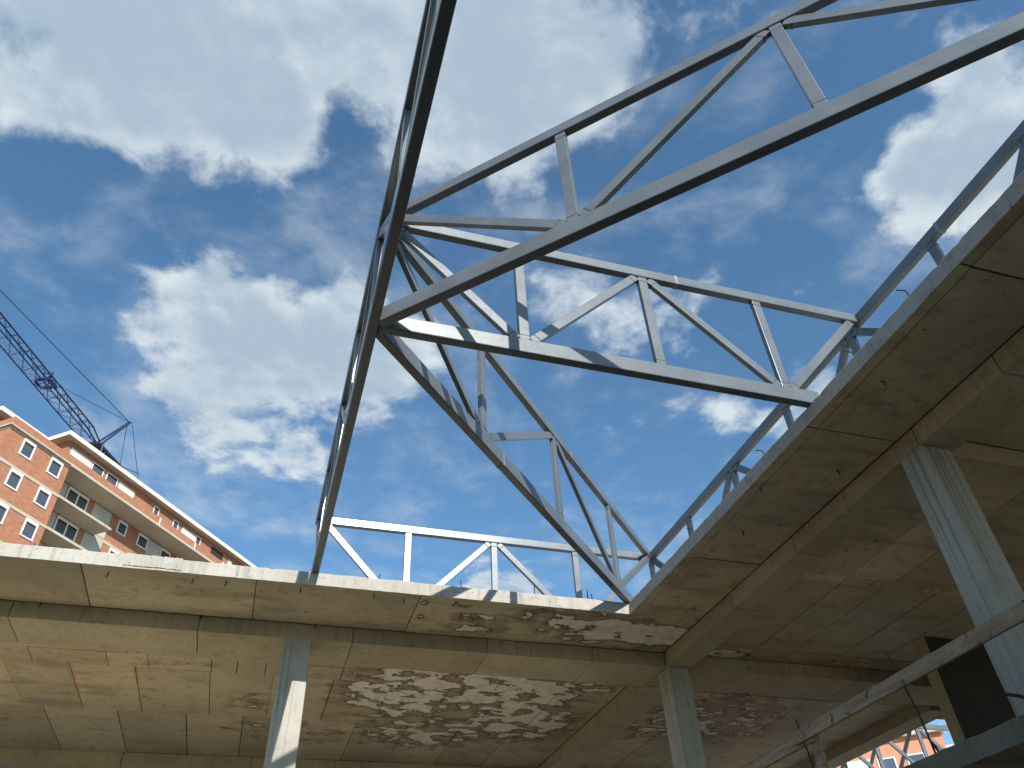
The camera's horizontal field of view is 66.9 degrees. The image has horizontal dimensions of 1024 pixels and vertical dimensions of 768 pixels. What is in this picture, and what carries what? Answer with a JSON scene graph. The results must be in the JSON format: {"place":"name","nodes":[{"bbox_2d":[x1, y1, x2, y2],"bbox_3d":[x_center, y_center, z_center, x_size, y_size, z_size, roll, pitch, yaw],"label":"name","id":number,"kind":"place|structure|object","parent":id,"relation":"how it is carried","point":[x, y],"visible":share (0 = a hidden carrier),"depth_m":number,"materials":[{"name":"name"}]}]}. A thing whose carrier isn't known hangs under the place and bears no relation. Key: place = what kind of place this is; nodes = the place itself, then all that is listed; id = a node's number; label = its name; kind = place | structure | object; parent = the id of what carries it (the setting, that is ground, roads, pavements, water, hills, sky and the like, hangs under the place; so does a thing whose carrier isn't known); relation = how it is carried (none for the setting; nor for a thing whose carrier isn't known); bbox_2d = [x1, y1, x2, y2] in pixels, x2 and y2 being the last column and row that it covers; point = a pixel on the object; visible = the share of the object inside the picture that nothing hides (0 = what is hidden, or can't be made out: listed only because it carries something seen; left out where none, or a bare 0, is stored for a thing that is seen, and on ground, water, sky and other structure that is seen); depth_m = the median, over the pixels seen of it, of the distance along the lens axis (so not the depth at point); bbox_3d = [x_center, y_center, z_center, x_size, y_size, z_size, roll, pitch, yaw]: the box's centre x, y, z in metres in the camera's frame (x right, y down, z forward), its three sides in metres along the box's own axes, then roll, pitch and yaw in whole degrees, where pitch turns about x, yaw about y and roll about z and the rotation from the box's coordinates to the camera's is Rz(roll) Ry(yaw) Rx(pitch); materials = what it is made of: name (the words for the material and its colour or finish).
{"place":"outdoors","nodes":[
{"label":"outdoors","id":0,"kind":"place"},
{"bbox_2d":[0,406,256,566],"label":"apartment building","id":1,"kind":"structure","parent":0,"point":[71,489],"depth_m":70.31,"materials":[{"name":"brick"}]},
{"bbox_2d":[0,501,9,524],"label":"window","id":2,"kind":"structure","parent":1,"relation":"in","point":[4,508],"depth_m":61.20,"materials":[{"name":"white plastic"}]},
{"bbox_2d":[4,468,23,491],"bbox_3d":[-40.445,7.771,62.894,0.130,1.600,1.230,-16,-42,14],"label":"window","id":3,"kind":"structure","parent":1,"relation":"in","point":[13,480],"depth_m":62.87,"materials":[{"name":"white plastic"}]},
{"bbox_2d":[18,438,36,460],"bbox_3d":[-40.577,5.472,64.893,0.130,1.600,1.230,-16,-42,14],"label":"window","id":4,"kind":"structure","parent":1,"relation":"in","point":[27,449],"depth_m":64.88,"materials":[{"name":"white plastic"}]},
{"bbox_2d":[19,517,38,541],"bbox_3d":[-39.272,11.848,63.007,0.130,1.600,1.270,-16,-42,14],"label":"window","id":5,"kind":"structure","parent":1,"relation":"in","point":[28,531],"depth_m":62.99,"materials":[{"name":"white plastic"}]},
{"bbox_2d":[33,486,51,509],"bbox_3d":[-39.405,9.548,65.006,0.130,1.600,1.270,-16,-42,14],"label":"window","id":6,"kind":"structure","parent":1,"relation":"in","point":[42,497],"depth_m":64.99,"materials":[{"name":"white plastic"}]},
{"bbox_2d":[46,456,63,478],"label":"window","id":7,"kind":"structure","parent":1,"relation":"in","point":[54,468],"depth_m":67.00,"materials":[{"name":"white plastic"}]},
{"bbox_2d":[53,515,78,541],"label":"window","id":8,"kind":"structure","parent":1,"relation":"in","point":[62,526],"depth_m":68.83,"materials":[{"name":"white plastic"}]},
{"bbox_2d":[65,486,89,510],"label":"window","id":9,"kind":"structure","parent":1,"relation":"in","point":[74,496],"depth_m":70.88,"materials":[{"name":"white plastic"}]},
{"bbox_2d":[91,462,104,476],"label":"window","id":10,"kind":"structure","parent":1,"relation":"in","point":[98,469],"depth_m":72.22,"materials":[{"name":"white plastic"}]},
{"bbox_2d":[105,472,118,485],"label":"window","id":11,"kind":"structure","parent":1,"relation":"in","point":[109,476],"depth_m":73.50,"materials":[{"name":"white plastic"}]},
{"bbox_2d":[108,547,118,553],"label":"window","id":12,"kind":"structure","parent":1,"relation":"in","point":[111,550],"depth_m":73.11,"materials":[{"name":"white plastic"}]},
{"bbox_2d":[116,519,127,536],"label":"window","id":13,"kind":"structure","parent":1,"relation":"in","point":[122,527],"depth_m":74.97,"materials":[{"name":"white plastic"}]},
{"bbox_2d":[136,532,148,550],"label":"window","id":14,"kind":"structure","parent":1,"relation":"in","point":[142,541],"depth_m":77.01,"materials":[{"name":"white plastic"}]},
{"bbox_2d":[153,506,159,515],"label":"window","id":15,"kind":"structure","parent":1,"relation":"in","point":[156,510],"depth_m":77.92,"materials":[{"name":"white plastic"}]},
{"bbox_2d":[159,547,170,557],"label":"window","id":16,"kind":"structure","parent":1,"relation":"in","point":[163,553],"depth_m":79.44,"materials":[{"name":"white plastic"}]},
{"bbox_2d":[172,519,178,529],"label":"window","id":17,"kind":"structure","parent":1,"relation":"in","point":[175,524],"depth_m":80.02,"materials":[{"name":"white plastic"}]},
{"bbox_2d":[195,535,200,544],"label":"window","id":18,"kind":"structure","parent":1,"relation":"in","point":[198,540],"depth_m":82.59,"materials":[{"name":"white plastic"}]},
{"bbox_2d":[0,0,1023,744],"label":"sky","id":19,"kind":"structure","parent":0,"point":[192,192],"materials":[{"name":"blue"}]},
{"bbox_2d":[837,724,953,767],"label":"brick building","id":20,"kind":"structure","parent":0,"point":[891,756],"depth_m":37.88,"materials":[{"name":"orange brick"}]},
{"bbox_2d":[876,756,897,767],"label":"window","id":21,"kind":"structure","parent":20,"relation":"in","point":[890,762],"depth_m":37.86,"materials":[{"name":"white plastic"}]},
{"bbox_2d":[907,752,924,764],"bbox_3d":[19.620,18.433,37.340,0.850,1.150,0.100,-17,-43,15],"label":"window","id":22,"kind":"structure","parent":20,"relation":"in","point":[916,756],"depth_m":37.58,"materials":[{"name":"white plastic"}]},
{"label":"ground","id":23,"kind":"structure","parent":0,"visible":0},
{"bbox_2d":[0,290,138,479],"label":"tower crane","id":24,"kind":"object","parent":23,"relation":"on","point":[99,445],"visible":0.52,"depth_m":89.05,"materials":[{"name":"blue paint"}]},
{"bbox_2d":[0,171,1023,767],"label":"concrete frame","id":25,"kind":"object","parent":23,"relation":"on","point":[858,531],"visible":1,"depth_m":11.60,"materials":[{"name":"beige concrete"}]},
{"bbox_2d":[311,0,456,572],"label":"roof truss","id":26,"kind":"object","parent":25,"relation":"on","point":[435,26],"visible":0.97,"depth_m":7.11,"materials":[{"name":"metal"}]},
{"bbox_2d":[329,517,643,600],"bbox_3d":[-0.288,3.303,12.977,5.875,1.699,0.104,9,-43,-14],"label":"roof truss","id":27,"kind":"object","parent":25,"relation":"on","point":[493,543],"visible":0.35,"depth_m":13.19,"materials":[{"name":"metal"}]},
{"bbox_2d":[376,239,650,602],"bbox_3d":[0.615,1.309,10.740,0.104,1.699,8.501,-20,-44,18],"label":"roof truss","id":28,"kind":"object","parent":25,"relation":"on","point":[470,423],"visible":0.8,"depth_m":9.55,"materials":[{"name":"metal"}]},
{"bbox_2d":[377,225,857,407],"bbox_3d":[1.522,-0.681,8.507,5.875,1.699,0.104,9,-43,-14],"label":"roof truss","id":29,"kind":"object","parent":25,"relation":"on","point":[778,388],"visible":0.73,"depth_m":8.29,"materials":[{"name":"metal"}]},
{"bbox_2d":[378,0,1023,328],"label":"roof truss","id":30,"kind":"object","parent":25,"relation":"on","point":[597,213],"visible":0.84,"depth_m":6.62,"materials":[{"name":"metal"}]},
{"bbox_2d":[805,722,828,767],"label":"wooden post","id":31,"kind":"object","parent":25,"relation":"on","point":[819,754],"visible":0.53,"depth_m":7.47,"materials":[{"name":"grey wood"}]},
{"bbox_2d":[742,737,814,767],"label":"wooden plank","id":32,"kind":"object","parent":31,"relation":"attached to","point":[778,754],"visible":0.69,"depth_m":7.97,"materials":[{"name":"grey wood"}]},
{"bbox_2d":[648,120,1023,577],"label":"roof truss","id":33,"kind":"object","parent":25,"relation":"on","point":[1005,152],"visible":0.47,"depth_m":9.54,"materials":[{"name":"metal"}]},
{"bbox_2d":[840,732,911,767],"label":"roof truss","id":34,"kind":"object","parent":25,"relation":"on","point":[905,749],"visible":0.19,"depth_m":22.72,"materials":[{"name":"metal"}]},
{"bbox_2d":[858,724,948,767],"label":"roof truss","id":35,"kind":"object","parent":25,"relation":"on","point":[919,730],"visible":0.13,"depth_m":22.16,"materials":[{"name":"metal"}]},
{"bbox_2d":[791,600,1023,745],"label":"wooden plank","id":36,"kind":"object","parent":25,"relation":"attached to","point":[991,628],"visible":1,"depth_m":6.37,"materials":[{"name":"grey wood"}]}
]}

